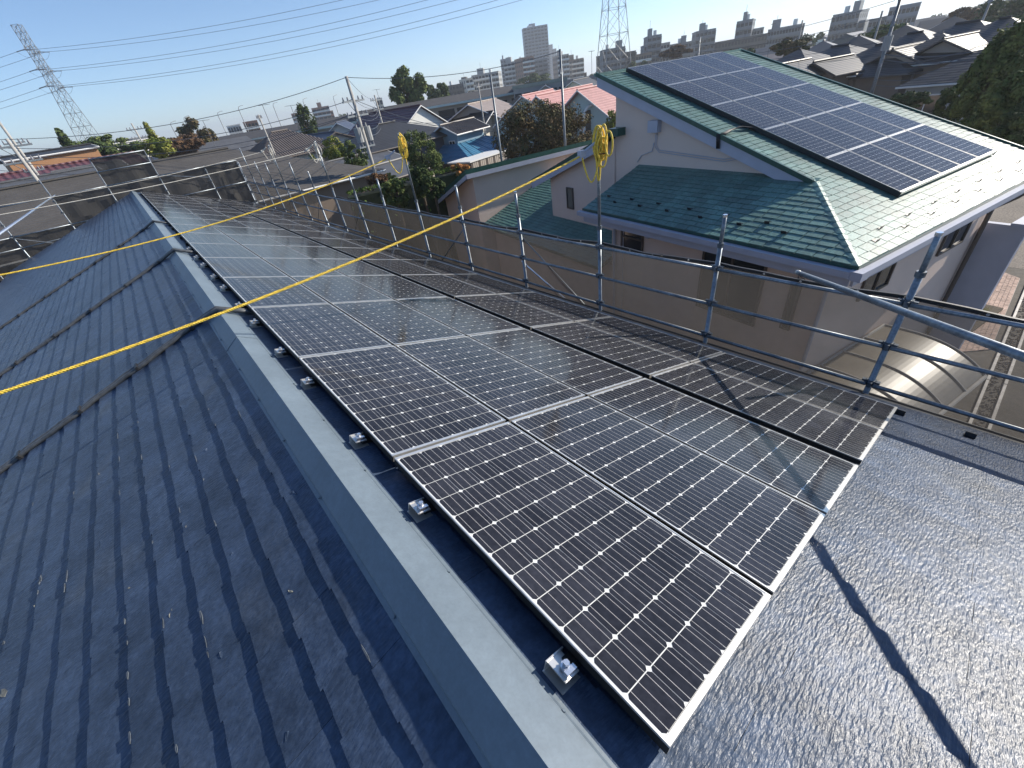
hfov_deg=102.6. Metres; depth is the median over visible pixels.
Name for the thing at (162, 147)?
broadleaf tree
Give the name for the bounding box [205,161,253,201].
sheet
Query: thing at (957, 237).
window
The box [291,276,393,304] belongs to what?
solar panel
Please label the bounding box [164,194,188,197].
solar panel
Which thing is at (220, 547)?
slate roofed building
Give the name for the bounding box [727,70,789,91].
roof solar panel
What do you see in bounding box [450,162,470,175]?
maple bush
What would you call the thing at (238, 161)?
power wire
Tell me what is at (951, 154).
roof solar panel
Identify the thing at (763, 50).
distant house
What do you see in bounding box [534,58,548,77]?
apartment block
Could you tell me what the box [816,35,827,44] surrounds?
distant house
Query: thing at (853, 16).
windows
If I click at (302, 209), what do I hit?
sheet
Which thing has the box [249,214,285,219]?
solar panel
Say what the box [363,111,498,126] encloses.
power wire
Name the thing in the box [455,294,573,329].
solar panel
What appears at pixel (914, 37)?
dark tiled house
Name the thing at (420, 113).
white gable house
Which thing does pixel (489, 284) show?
solar panel
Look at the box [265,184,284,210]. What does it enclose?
sheet
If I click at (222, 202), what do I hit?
solar panel
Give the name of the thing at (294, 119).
resort block
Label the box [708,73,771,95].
roof solar panel
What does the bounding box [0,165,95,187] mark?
orange roofed shed
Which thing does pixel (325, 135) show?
gable house
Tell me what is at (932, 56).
power wire
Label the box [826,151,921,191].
roof solar panel
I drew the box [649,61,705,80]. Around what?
roof solar panel
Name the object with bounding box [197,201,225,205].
solar panel
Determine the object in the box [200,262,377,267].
panel rail
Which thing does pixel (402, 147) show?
safety rope
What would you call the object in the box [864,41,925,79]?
dark tiled house wing
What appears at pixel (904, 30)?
dark tiled house
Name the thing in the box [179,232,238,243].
solar panel
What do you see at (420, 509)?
panel rail
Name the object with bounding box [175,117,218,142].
broadleaf tree
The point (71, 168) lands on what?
grey house
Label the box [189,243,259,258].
solar panel
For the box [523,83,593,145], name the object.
pink terrace house
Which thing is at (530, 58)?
windows
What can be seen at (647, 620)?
solar panel
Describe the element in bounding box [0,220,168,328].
conduit pair
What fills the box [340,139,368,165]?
broadleaf tree
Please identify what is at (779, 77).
roof solar panel
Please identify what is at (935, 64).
power wire
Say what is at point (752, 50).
distant tree
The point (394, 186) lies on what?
round shrub
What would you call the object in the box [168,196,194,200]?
solar panel
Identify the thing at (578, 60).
windows
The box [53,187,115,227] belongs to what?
sheet
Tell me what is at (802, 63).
dark tiled house wing
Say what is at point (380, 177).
azalea bush
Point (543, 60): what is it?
windows
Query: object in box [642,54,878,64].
power wire
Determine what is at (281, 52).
power wire
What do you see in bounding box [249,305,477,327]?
panel rail
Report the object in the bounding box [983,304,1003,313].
planting bed
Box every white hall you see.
[226,124,243,134]
[242,120,260,131]
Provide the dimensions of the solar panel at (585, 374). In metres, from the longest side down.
1.580 x 0.786 x 0.039 m
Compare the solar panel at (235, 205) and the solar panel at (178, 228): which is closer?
the solar panel at (178, 228)
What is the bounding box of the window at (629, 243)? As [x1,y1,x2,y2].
[620,231,643,251]
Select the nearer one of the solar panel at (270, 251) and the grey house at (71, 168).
the solar panel at (270, 251)
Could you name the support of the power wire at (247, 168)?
attached to the utility pole at (363, 134)
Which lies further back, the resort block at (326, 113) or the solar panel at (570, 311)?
the resort block at (326, 113)
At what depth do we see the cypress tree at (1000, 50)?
19.53 m
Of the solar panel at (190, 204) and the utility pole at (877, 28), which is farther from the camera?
the utility pole at (877, 28)
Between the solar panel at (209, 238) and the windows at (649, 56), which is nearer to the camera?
the solar panel at (209, 238)
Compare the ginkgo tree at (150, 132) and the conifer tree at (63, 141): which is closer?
the conifer tree at (63, 141)
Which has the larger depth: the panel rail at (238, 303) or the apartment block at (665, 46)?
the apartment block at (665, 46)
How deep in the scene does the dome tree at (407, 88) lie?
78.14 m
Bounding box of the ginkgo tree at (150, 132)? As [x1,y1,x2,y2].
[142,122,159,139]
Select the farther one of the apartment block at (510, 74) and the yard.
the apartment block at (510, 74)
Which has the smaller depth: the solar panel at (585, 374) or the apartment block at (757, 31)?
the solar panel at (585, 374)
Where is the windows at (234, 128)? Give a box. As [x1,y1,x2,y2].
[228,126,243,134]
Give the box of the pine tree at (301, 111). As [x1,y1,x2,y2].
[294,102,317,133]
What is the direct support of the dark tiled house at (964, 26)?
on the ground
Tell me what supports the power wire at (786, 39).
attached to the utility pole at (887, 42)
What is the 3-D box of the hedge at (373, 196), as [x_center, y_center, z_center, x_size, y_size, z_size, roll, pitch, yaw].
[-4.907,-8.219,22.276,6.266,5.658,1.172,-23,38,-18]
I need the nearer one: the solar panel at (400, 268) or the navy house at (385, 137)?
the solar panel at (400, 268)
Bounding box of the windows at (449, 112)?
[438,98,513,117]
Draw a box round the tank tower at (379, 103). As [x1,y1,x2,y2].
[376,98,383,107]
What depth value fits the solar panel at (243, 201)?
19.86 m
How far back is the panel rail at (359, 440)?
2.37 m
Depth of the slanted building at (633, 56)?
228.28 m
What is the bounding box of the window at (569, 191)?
[566,187,573,209]
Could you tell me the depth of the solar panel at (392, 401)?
2.76 m
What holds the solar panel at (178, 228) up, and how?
on the panel rail
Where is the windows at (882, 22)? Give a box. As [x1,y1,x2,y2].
[868,20,885,26]
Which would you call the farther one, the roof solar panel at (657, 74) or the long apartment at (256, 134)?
the long apartment at (256, 134)
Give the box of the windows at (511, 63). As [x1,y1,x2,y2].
[504,63,515,84]
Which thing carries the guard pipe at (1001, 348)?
attached to the scaffold at (908, 301)
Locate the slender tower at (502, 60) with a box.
[500,55,505,86]
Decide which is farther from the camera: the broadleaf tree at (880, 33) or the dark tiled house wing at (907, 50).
the broadleaf tree at (880, 33)
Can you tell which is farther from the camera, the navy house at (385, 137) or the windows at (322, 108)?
the windows at (322, 108)
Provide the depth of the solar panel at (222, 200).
19.28 m
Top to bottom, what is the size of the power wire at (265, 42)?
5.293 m
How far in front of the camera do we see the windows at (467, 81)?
261.93 m
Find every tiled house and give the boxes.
[249,129,334,160]
[776,47,831,75]
[809,39,837,52]
[822,43,867,86]
[844,34,882,48]
[848,43,922,98]
[877,23,934,40]
[891,30,933,46]
[895,46,1023,122]
[910,31,970,78]
[929,15,967,32]
[933,19,990,36]
[974,15,1023,42]
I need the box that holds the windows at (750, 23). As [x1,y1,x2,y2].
[736,22,754,35]
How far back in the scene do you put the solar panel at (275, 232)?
10.28 m
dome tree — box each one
[388,65,428,104]
[426,82,449,98]
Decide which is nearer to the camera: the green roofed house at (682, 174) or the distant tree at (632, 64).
the green roofed house at (682, 174)
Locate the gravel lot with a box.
[989,196,1023,268]
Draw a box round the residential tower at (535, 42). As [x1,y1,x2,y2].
[522,22,550,78]
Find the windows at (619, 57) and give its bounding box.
[601,49,624,71]
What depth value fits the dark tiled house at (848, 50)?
38.49 m
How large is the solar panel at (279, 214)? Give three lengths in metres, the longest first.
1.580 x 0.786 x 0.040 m
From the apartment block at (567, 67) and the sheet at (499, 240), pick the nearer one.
the sheet at (499, 240)
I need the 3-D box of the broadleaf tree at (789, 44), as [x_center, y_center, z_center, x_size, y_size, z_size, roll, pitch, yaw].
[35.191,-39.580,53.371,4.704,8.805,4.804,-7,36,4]
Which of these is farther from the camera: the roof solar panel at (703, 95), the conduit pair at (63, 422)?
the roof solar panel at (703, 95)
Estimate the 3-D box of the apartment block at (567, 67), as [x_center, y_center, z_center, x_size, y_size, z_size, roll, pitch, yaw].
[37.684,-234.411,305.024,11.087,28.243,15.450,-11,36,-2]
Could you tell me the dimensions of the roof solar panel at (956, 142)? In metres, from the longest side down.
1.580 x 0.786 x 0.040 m
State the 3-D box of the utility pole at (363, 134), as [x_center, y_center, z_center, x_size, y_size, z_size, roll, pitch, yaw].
[-9.787,-15.294,28.996,0.480,10.450,1.800,14,42,29]
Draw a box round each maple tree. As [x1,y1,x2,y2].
[167,132,205,157]
[490,98,593,158]
[659,43,692,59]
[941,6,982,22]
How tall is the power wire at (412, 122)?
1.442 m
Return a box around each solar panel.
[141,192,165,195]
[143,194,170,198]
[145,197,174,201]
[148,200,179,204]
[151,203,185,208]
[155,207,192,213]
[159,211,200,218]
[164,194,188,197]
[165,217,209,224]
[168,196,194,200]
[171,224,222,233]
[172,199,200,203]
[177,202,206,206]
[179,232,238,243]
[182,205,214,210]
[187,196,211,199]
[188,209,224,215]
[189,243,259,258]
[192,198,218,202]
[195,214,235,220]
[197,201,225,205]
[203,204,233,208]
[203,219,249,227]
[203,257,287,279]
[210,207,242,212]
[211,198,234,201]
[213,226,265,235]
[217,201,242,204]
[218,211,254,217]
[222,276,327,309]
[223,203,251,207]
[226,234,285,245]
[227,216,266,222]
[231,206,259,210]
[232,200,255,203]
[238,202,264,206]
[238,221,284,229]
[239,210,271,214]
[242,244,309,258]
[246,205,274,209]
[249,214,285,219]
[251,303,391,361]
[252,228,300,236]
[255,208,283,212]
[260,218,299,224]
[262,258,345,277]
[266,212,296,216]
[267,236,325,246]
[274,223,316,230]
[275,215,308,220]
[288,246,354,258]
[289,220,327,226]
[290,230,339,238]
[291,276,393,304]
[299,345,505,461]
[303,225,346,232]
[309,238,364,248]
[314,259,393,275]
[323,232,368,239]
[332,300,464,346]
[333,247,398,260]
[343,239,396,248]
[348,275,446,299]
[363,259,438,276]
[368,248,431,259]
[394,422,770,754]
[396,297,522,336]
[396,336,584,422]
[402,260,475,274]
[402,274,495,298]
[443,274,532,294]
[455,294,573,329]
[469,328,641,396]
[499,292,610,321]
[511,396,824,598]
[531,322,689,378]
[577,317,721,362]
[590,378,857,517]
[629,64,685,85]
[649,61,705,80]
[651,363,881,464]
[667,81,731,105]
[669,58,725,76]
[688,55,744,72]
[688,77,751,100]
[693,352,897,430]
[705,52,761,69]
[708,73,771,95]
[712,101,784,129]
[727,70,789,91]
[734,96,805,123]
[747,66,807,86]
[755,92,824,117]
[765,124,846,157]
[773,87,842,111]
[786,118,867,150]
[793,83,860,106]
[808,112,886,143]
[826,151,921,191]
[827,107,905,136]
[846,102,922,129]
[849,144,941,181]
[869,137,960,172]
[889,130,978,164]
[907,125,994,156]
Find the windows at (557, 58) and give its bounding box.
[553,56,568,78]
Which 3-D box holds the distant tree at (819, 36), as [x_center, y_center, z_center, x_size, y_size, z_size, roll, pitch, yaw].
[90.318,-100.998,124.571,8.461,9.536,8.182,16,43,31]
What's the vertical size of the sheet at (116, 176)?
8.365 m
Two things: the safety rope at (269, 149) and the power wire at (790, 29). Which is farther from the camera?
the power wire at (790, 29)
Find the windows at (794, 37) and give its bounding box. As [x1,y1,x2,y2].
[766,27,803,44]
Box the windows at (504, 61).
[501,60,505,84]
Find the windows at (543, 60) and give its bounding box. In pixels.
[535,60,546,75]
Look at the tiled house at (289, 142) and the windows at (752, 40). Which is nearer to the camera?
the tiled house at (289, 142)
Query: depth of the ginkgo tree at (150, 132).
57.61 m
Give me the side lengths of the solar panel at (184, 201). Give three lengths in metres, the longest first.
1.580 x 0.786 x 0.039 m
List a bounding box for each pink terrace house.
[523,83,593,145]
[564,85,615,139]
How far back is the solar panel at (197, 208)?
13.99 m
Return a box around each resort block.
[291,113,302,123]
[311,100,334,119]
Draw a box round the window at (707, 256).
[702,251,767,311]
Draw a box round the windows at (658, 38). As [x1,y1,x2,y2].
[645,37,660,61]
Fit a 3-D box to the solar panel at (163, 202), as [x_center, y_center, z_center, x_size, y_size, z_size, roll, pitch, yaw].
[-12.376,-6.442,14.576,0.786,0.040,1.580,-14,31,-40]
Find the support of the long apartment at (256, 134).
on the ground
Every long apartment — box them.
[218,114,356,142]
[356,83,522,120]
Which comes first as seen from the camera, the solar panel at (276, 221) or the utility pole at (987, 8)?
the solar panel at (276, 221)
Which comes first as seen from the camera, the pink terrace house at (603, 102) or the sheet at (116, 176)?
the sheet at (116, 176)
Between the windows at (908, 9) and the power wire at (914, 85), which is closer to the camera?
the power wire at (914, 85)
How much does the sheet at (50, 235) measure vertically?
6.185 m
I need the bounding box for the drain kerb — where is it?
[1012,290,1023,318]
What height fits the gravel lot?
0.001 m
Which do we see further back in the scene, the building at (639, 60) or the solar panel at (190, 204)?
the building at (639, 60)
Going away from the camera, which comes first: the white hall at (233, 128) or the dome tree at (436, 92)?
the dome tree at (436, 92)
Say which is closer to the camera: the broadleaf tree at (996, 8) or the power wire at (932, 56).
the power wire at (932, 56)
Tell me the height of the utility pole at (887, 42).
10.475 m
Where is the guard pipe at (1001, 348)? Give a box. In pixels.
[794,270,1023,361]
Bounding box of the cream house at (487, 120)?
[442,110,496,135]
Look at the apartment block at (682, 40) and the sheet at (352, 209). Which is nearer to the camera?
the sheet at (352, 209)
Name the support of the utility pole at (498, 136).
on the ground
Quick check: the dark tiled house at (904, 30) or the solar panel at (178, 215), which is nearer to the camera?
the solar panel at (178, 215)
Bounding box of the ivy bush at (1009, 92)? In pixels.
[967,66,1023,132]
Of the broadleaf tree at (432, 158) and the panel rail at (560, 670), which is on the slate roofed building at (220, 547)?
the panel rail at (560, 670)
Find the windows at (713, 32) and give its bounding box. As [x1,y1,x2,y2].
[690,31,714,56]
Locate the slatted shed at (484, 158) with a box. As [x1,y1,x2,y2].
[447,150,510,172]
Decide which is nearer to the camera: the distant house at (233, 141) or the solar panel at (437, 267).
the solar panel at (437, 267)
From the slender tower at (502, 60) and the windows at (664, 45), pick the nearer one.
the windows at (664, 45)
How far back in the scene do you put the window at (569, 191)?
15.25 m
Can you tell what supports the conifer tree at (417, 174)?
on the ground
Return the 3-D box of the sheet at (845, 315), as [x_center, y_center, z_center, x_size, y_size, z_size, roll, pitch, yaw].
[3.531,1.391,6.213,0.056,6.320,1.760,-32,41,-28]
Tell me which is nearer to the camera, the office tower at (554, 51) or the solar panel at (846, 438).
the solar panel at (846, 438)
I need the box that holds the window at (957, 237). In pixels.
[935,221,972,256]
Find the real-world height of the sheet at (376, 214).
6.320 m
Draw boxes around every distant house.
[172,136,257,154]
[509,95,520,104]
[567,75,596,84]
[755,46,776,55]
[762,54,782,60]
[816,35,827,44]
[831,31,863,43]
[914,15,943,24]
[917,17,948,29]
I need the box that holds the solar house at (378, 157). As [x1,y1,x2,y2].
[327,150,401,166]
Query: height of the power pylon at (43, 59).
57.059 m
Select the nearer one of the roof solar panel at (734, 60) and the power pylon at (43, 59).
the roof solar panel at (734, 60)
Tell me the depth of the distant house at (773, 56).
92.84 m
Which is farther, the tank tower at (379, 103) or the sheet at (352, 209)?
the tank tower at (379, 103)
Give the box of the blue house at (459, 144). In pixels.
[434,117,516,174]
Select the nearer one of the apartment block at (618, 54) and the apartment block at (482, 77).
the apartment block at (618, 54)
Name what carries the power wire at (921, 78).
attached to the utility pole at (887, 42)
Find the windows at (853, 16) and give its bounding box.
[828,13,867,40]
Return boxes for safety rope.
[0,124,612,394]
[0,132,407,275]
[0,142,322,214]
[0,147,275,205]
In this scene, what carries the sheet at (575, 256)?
attached to the scaffold at (908, 301)
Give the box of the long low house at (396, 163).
[367,157,434,187]
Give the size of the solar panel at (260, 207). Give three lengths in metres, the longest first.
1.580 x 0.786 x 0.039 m
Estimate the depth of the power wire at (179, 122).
26.43 m
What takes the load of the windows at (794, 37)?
in the long block at (793, 33)
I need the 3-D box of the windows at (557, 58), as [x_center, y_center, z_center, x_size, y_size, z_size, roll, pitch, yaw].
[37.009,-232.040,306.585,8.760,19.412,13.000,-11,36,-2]
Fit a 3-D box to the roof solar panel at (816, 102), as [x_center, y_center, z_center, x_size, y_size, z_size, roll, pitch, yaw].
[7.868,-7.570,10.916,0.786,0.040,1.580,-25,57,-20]
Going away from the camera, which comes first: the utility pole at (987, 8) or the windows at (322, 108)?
the utility pole at (987, 8)
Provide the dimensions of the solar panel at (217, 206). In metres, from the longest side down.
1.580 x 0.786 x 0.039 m
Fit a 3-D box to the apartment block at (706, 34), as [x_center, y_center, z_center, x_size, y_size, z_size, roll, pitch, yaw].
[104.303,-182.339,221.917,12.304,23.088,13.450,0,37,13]
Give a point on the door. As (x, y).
(588, 126)
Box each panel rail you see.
[194,255,360,260]
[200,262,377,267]
[210,274,399,279]
[220,282,418,291]
[235,294,448,308]
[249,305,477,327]
[274,322,518,357]
[300,339,559,389]
[349,366,625,449]
[407,393,691,522]
[542,441,808,694]
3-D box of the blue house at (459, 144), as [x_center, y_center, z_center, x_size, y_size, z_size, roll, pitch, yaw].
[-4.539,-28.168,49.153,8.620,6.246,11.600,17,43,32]
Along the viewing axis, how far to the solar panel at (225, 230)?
9.75 m
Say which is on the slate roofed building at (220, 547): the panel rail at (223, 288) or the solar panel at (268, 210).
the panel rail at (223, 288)
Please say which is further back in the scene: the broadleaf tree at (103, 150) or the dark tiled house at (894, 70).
the broadleaf tree at (103, 150)
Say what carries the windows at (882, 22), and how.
in the building at (872, 24)
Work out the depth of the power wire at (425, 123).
28.03 m
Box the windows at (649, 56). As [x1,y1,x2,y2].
[636,55,650,65]
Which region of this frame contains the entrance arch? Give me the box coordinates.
[583,104,593,137]
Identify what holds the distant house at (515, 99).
on the ground
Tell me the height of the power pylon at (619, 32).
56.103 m
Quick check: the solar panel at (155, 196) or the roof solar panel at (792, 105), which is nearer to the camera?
the roof solar panel at (792, 105)
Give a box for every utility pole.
[0,122,44,174]
[0,138,43,180]
[126,123,152,159]
[256,115,275,154]
[342,76,378,189]
[370,95,383,122]
[476,83,485,134]
[489,75,502,160]
[559,49,565,145]
[798,20,802,38]
[870,0,901,93]
[873,11,882,38]
[981,0,992,20]
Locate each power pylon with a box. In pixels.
[10,24,99,142]
[596,0,630,71]
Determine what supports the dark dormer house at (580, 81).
on the ground
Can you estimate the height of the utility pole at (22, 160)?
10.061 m
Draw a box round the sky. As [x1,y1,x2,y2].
[0,0,991,172]
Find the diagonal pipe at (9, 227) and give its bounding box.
[0,195,55,235]
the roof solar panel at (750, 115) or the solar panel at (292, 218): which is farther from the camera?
the solar panel at (292, 218)
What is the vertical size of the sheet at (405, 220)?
6.320 m
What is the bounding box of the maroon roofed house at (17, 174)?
[0,151,132,181]
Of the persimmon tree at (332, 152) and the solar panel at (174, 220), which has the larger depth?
the persimmon tree at (332, 152)
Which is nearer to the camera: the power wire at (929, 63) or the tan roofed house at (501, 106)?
the power wire at (929, 63)
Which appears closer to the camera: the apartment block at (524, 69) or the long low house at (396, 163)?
the long low house at (396, 163)
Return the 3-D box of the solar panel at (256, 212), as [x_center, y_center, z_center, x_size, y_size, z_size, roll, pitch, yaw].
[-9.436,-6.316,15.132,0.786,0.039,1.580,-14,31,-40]
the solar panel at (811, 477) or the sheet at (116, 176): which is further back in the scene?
the sheet at (116, 176)
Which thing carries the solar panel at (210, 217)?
on the panel rail
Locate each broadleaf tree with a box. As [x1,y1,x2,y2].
[73,139,120,155]
[82,134,140,152]
[136,136,176,158]
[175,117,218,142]
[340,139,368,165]
[398,129,441,175]
[421,175,445,214]
[515,73,550,83]
[605,110,615,130]
[768,37,812,56]
[857,22,909,39]
[973,0,1023,22]
[986,100,1023,145]
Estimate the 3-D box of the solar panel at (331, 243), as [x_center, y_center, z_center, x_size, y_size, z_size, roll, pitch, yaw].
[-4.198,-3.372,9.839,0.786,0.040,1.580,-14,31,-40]
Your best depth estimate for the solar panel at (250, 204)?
18.80 m
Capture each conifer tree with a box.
[54,128,75,146]
[408,164,432,212]
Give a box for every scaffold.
[0,150,255,258]
[238,128,1023,432]
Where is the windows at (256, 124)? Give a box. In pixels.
[245,123,259,131]
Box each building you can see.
[0,147,385,239]
[0,191,1023,767]
[113,136,168,156]
[512,77,567,98]
[624,50,636,68]
[635,52,651,65]
[866,16,886,31]
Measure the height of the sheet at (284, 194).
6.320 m
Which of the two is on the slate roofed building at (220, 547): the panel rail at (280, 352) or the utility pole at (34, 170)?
the panel rail at (280, 352)
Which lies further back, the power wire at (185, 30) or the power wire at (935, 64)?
the power wire at (185, 30)
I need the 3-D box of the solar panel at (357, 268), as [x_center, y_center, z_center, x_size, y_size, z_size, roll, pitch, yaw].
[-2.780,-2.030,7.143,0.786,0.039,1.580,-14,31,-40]
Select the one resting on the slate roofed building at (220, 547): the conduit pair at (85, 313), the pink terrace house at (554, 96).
the conduit pair at (85, 313)
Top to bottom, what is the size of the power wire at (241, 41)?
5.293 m
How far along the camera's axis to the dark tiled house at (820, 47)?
53.56 m
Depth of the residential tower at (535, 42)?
491.59 m
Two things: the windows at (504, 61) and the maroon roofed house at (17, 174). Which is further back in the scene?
the windows at (504, 61)
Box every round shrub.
[381,177,409,207]
[385,172,395,180]
[888,90,933,108]
[931,84,966,121]
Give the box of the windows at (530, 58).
[515,58,533,81]
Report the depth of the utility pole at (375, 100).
47.91 m
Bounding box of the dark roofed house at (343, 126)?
[329,120,354,133]
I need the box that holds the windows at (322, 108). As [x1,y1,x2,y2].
[312,108,330,119]
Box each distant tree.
[627,60,647,67]
[729,47,755,52]
[800,32,825,46]
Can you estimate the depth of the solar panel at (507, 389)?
3.30 m
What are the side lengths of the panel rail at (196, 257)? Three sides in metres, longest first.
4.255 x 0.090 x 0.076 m
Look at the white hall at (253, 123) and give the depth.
208.45 m
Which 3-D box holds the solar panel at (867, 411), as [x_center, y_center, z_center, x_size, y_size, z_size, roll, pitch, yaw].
[2.695,0.012,4.006,0.786,0.040,1.580,-14,31,-40]
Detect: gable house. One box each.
[306,131,355,144]
[347,104,447,135]
[493,88,554,156]
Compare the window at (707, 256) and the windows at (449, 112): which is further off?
the windows at (449, 112)
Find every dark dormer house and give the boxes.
[539,84,555,90]
[563,77,596,88]
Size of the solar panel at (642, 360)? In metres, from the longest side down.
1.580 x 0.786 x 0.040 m
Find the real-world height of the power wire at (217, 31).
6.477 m
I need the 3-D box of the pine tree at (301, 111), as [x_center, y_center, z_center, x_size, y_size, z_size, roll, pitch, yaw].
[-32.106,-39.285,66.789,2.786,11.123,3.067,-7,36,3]
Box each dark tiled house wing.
[782,57,824,74]
[808,53,864,84]
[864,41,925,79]
[915,30,987,53]
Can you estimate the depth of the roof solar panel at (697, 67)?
12.22 m
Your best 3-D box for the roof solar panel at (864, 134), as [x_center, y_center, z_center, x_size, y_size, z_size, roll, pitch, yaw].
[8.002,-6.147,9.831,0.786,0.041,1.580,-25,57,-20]
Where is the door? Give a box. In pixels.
[585,110,590,137]
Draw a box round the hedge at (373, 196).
[346,166,459,255]
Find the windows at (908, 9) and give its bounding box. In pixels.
[886,6,918,24]
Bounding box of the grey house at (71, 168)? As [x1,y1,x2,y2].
[50,164,91,171]
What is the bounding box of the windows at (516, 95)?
[515,86,565,97]
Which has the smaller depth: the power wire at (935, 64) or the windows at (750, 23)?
the power wire at (935, 64)
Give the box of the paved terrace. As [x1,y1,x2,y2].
[986,273,1019,314]
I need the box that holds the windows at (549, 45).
[549,45,552,79]
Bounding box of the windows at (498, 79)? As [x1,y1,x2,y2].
[473,73,502,89]
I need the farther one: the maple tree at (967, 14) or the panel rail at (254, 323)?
the maple tree at (967, 14)
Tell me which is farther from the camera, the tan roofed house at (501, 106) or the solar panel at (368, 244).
the tan roofed house at (501, 106)
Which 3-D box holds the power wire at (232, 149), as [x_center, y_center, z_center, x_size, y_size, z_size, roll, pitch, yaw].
[-22.666,-15.694,26.855,24.612,1.844,0.032,-10,36,0]
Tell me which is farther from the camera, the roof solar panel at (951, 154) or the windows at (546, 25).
the windows at (546, 25)
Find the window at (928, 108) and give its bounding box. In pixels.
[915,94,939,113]
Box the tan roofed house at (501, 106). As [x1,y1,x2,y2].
[448,98,512,136]
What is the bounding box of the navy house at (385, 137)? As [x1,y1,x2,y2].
[321,120,446,175]
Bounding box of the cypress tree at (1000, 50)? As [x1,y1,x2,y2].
[948,14,1023,126]
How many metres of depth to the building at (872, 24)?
156.22 m
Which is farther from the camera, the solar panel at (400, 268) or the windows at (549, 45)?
the windows at (549, 45)
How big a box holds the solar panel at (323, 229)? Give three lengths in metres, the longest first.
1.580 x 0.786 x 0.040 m
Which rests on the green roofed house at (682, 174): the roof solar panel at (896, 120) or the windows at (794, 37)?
the roof solar panel at (896, 120)
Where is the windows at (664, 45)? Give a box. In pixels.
[660,45,668,61]
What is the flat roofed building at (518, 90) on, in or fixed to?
on the ground
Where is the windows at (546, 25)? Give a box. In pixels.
[522,25,549,75]
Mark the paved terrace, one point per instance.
(1003, 292)
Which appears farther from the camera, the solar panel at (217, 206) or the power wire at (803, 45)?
the power wire at (803, 45)
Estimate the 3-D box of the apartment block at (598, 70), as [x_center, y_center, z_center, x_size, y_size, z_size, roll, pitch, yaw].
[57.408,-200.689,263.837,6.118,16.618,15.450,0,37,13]
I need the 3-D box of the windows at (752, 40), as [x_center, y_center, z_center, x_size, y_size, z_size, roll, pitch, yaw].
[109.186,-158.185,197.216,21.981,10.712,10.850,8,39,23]
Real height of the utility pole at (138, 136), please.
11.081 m
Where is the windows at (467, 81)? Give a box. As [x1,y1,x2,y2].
[460,80,473,92]
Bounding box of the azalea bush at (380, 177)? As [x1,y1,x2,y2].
[365,172,387,185]
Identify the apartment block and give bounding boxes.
[447,73,466,95]
[459,77,474,92]
[471,68,502,90]
[503,56,520,85]
[514,56,534,82]
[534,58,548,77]
[552,50,571,79]
[569,54,586,78]
[596,56,599,72]
[599,40,625,72]
[640,20,661,63]
[660,42,669,61]
[669,35,691,60]
[690,23,715,56]
[734,10,755,38]
[752,27,763,35]
[826,0,869,41]
[885,2,921,25]
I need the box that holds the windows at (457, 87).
[448,85,464,95]
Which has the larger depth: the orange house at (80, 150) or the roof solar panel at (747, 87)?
the orange house at (80, 150)
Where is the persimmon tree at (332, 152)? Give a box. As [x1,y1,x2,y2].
[322,135,345,159]
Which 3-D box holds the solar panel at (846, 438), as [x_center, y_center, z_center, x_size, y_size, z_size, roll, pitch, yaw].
[2.088,0.159,3.487,0.786,0.039,1.580,-14,31,-40]
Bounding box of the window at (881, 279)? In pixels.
[860,262,896,290]
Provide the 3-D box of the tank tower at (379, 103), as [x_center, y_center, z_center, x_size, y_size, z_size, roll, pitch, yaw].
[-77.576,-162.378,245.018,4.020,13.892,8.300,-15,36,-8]
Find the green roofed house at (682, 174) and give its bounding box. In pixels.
[438,48,1023,341]
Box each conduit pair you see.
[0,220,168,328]
[0,248,196,376]
[0,306,252,473]
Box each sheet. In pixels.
[0,237,27,277]
[14,224,73,256]
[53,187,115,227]
[91,151,167,200]
[160,167,219,198]
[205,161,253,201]
[248,181,266,205]
[256,182,273,207]
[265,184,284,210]
[276,186,296,214]
[288,188,312,218]
[301,190,327,223]
[336,196,370,236]
[359,200,395,245]
[386,205,431,256]
[421,211,470,268]
[464,218,524,285]
[522,228,598,307]
[602,242,714,340]
[708,262,905,389]
[870,296,1023,439]
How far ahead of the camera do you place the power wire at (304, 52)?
168.46 m
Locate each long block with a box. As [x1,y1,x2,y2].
[714,33,768,52]
[765,18,804,46]
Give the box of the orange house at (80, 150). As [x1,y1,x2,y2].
[0,143,100,170]
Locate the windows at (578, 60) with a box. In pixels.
[569,60,583,77]
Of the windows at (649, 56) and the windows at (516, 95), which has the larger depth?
the windows at (649, 56)
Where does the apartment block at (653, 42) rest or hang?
on the ground
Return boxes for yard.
[1005,267,1023,318]
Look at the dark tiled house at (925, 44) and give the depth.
33.67 m
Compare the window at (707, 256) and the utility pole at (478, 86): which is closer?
the window at (707, 256)
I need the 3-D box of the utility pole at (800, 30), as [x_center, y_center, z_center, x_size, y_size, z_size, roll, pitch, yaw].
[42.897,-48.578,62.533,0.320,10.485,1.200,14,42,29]
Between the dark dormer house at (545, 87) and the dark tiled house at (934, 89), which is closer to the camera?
the dark tiled house at (934, 89)
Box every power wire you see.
[0,78,343,139]
[0,111,361,157]
[0,130,352,174]
[5,137,354,180]
[6,115,350,164]
[7,100,349,148]
[21,0,340,50]
[34,0,425,70]
[49,0,376,51]
[51,0,495,86]
[60,0,454,70]
[70,0,520,86]
[348,51,558,78]
[355,114,497,122]
[356,100,496,131]
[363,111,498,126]
[640,28,886,57]
[641,41,882,61]
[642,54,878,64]
[645,0,894,47]
[646,14,891,52]
[876,77,957,86]
[877,68,968,80]
[881,52,980,68]
[881,61,971,74]
[882,43,987,62]
[883,58,975,63]
[884,40,1023,57]
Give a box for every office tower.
[549,44,552,79]
[551,48,556,78]
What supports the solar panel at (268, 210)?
on the panel rail
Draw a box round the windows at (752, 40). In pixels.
[715,36,766,49]
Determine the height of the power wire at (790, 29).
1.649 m

